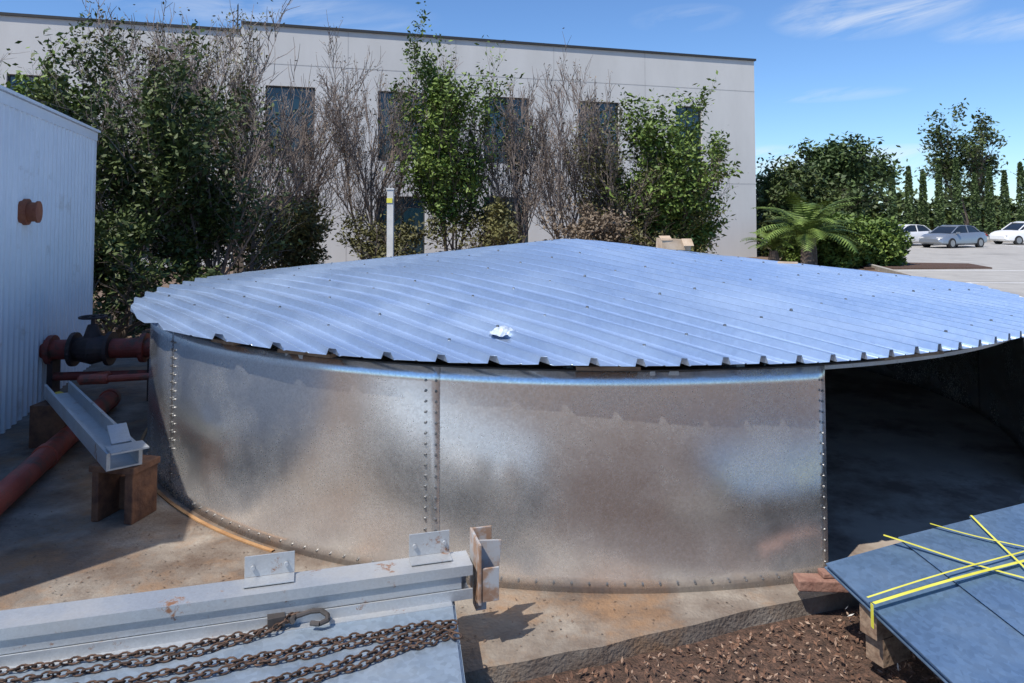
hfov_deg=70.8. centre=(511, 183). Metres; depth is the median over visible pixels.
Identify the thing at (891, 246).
hedge
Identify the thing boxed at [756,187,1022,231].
distant tree line
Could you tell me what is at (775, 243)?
cycad palm
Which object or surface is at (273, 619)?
chain hook
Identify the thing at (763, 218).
bushes
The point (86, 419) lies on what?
channel
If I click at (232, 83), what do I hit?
bare tree
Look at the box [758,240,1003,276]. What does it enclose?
kerb
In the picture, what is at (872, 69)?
sky
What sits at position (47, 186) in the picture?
white metal shed
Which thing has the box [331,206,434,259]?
shrub
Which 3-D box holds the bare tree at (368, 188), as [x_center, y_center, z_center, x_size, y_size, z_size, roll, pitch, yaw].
[-3.991,-1.007,21.296,5.182,8.050,3.735,1,-3,-14]
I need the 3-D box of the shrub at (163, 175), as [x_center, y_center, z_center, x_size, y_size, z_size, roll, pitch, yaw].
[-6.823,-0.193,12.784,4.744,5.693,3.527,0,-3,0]
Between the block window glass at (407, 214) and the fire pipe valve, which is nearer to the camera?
the fire pipe valve
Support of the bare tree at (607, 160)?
on the ground
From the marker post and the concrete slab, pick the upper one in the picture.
the marker post
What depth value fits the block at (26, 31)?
27.66 m
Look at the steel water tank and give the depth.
4.28 m
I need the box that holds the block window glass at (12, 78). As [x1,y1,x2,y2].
[10,76,194,256]
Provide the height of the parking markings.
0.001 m
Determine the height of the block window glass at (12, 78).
7.000 m
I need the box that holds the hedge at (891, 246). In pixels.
[776,210,914,267]
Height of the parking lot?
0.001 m
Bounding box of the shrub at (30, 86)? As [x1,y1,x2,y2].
[0,25,140,199]
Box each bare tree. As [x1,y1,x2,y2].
[58,0,256,293]
[143,0,347,273]
[235,67,383,259]
[284,10,459,259]
[461,68,558,243]
[504,28,624,239]
[552,94,681,240]
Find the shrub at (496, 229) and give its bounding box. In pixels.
[415,196,525,251]
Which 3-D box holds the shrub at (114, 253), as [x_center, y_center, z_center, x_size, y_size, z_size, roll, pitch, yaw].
[-5.896,1.426,11.204,3.078,2.332,2.633,0,-3,0]
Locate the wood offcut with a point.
(784, 262)
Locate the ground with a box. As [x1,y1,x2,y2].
[93,230,994,337]
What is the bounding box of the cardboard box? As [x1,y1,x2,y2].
[656,236,693,250]
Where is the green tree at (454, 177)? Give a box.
[374,1,548,250]
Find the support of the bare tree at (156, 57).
on the ground
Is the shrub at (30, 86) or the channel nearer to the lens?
the channel
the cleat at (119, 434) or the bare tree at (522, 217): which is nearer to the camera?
the cleat at (119, 434)
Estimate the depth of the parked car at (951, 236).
45.72 m
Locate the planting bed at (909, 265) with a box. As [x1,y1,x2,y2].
[860,262,991,269]
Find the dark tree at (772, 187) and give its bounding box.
[756,153,806,243]
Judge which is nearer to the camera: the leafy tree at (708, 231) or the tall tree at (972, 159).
the leafy tree at (708, 231)
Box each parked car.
[896,224,932,245]
[919,225,986,247]
[989,221,1023,244]
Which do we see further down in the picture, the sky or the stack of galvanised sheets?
the stack of galvanised sheets
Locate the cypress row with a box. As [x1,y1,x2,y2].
[887,157,1023,235]
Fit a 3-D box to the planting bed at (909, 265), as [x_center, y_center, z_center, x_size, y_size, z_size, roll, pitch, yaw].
[16.350,3.323,28.883,4.872,0.060,4.073,-1,-3,14]
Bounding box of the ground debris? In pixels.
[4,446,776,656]
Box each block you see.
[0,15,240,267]
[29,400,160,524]
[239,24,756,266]
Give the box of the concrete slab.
[0,358,1023,682]
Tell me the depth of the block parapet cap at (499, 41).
32.39 m
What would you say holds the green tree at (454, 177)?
on the ground
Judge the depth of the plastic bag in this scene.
4.25 m
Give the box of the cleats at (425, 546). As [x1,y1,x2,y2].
[243,530,451,587]
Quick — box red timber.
[793,568,849,592]
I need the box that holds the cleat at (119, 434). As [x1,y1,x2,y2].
[105,423,148,454]
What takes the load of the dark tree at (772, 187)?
on the ground
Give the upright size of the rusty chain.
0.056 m
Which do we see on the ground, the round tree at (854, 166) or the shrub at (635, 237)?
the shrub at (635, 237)
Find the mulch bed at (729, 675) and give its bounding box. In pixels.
[515,605,943,682]
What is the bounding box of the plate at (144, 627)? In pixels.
[0,577,460,673]
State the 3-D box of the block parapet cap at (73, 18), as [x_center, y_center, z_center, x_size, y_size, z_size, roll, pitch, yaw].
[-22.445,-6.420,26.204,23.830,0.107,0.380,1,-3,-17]
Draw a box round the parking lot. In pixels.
[762,235,1023,296]
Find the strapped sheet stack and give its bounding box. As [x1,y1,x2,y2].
[824,503,1023,682]
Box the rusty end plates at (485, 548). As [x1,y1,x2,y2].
[470,525,500,610]
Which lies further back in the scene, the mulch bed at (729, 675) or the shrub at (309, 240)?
the shrub at (309, 240)
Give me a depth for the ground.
22.32 m
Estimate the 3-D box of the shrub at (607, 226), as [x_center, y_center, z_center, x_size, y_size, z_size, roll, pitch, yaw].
[2.140,1.640,19.573,3.601,2.640,4.440,0,-3,0]
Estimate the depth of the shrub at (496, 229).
19.50 m
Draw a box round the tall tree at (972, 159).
[914,98,1010,224]
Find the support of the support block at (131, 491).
on the concrete slab
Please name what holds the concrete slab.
on the ground
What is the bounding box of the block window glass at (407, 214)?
[265,87,698,254]
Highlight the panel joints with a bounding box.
[242,32,753,239]
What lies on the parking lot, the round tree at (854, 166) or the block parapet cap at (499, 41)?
the round tree at (854, 166)
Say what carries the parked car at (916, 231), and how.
on the parking lot
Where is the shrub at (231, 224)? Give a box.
[104,60,311,283]
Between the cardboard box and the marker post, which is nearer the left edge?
the marker post
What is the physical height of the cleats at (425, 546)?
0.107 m
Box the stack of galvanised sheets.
[0,601,465,682]
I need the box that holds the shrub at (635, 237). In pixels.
[613,196,729,253]
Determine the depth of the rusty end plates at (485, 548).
3.35 m
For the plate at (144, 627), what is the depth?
3.02 m
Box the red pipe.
[0,388,120,514]
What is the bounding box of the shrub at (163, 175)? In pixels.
[1,12,263,331]
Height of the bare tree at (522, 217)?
6.468 m
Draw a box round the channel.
[44,381,142,471]
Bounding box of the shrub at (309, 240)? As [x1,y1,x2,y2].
[225,190,357,271]
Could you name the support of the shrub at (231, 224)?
on the ground
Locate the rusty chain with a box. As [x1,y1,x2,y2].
[0,612,462,682]
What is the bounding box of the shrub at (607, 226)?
[534,196,647,245]
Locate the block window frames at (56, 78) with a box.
[7,74,195,257]
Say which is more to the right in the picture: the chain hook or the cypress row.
the cypress row
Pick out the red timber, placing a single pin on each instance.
(822, 580)
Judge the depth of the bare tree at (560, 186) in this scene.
21.10 m
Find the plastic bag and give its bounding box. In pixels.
[489,325,516,336]
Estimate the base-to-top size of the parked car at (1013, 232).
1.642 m
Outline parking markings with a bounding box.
[921,244,1023,296]
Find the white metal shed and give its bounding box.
[0,85,100,433]
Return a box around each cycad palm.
[740,230,800,260]
[751,191,873,264]
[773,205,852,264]
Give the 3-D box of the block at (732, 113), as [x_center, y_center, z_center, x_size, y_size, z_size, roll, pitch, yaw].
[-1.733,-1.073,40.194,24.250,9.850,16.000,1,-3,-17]
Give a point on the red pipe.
(17, 482)
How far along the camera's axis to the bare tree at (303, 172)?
20.91 m
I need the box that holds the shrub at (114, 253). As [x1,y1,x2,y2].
[92,200,222,337]
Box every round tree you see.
[761,155,856,215]
[778,131,907,218]
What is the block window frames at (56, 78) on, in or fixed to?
attached to the block at (26, 31)
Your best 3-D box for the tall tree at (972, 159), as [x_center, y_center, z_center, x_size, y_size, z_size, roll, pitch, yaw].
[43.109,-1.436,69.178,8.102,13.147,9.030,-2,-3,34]
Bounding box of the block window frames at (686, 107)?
[264,86,700,255]
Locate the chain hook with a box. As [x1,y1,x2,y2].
[267,608,329,629]
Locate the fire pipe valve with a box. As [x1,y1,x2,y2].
[39,314,149,400]
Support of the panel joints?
attached to the block at (732, 113)
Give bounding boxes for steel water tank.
[131,238,1023,593]
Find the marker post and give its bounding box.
[386,188,394,256]
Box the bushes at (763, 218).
[756,208,863,256]
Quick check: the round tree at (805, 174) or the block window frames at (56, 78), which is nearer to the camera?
the block window frames at (56, 78)
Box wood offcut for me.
[778,261,797,263]
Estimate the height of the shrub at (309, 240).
2.727 m
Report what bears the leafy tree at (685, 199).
on the ground
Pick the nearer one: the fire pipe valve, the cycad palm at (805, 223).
the fire pipe valve
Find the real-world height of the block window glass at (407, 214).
7.000 m
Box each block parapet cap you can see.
[0,12,238,31]
[243,21,755,60]
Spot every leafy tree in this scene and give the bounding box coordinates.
[587,70,743,250]
[684,127,739,251]
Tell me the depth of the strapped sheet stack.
3.24 m
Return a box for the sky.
[0,0,1023,214]

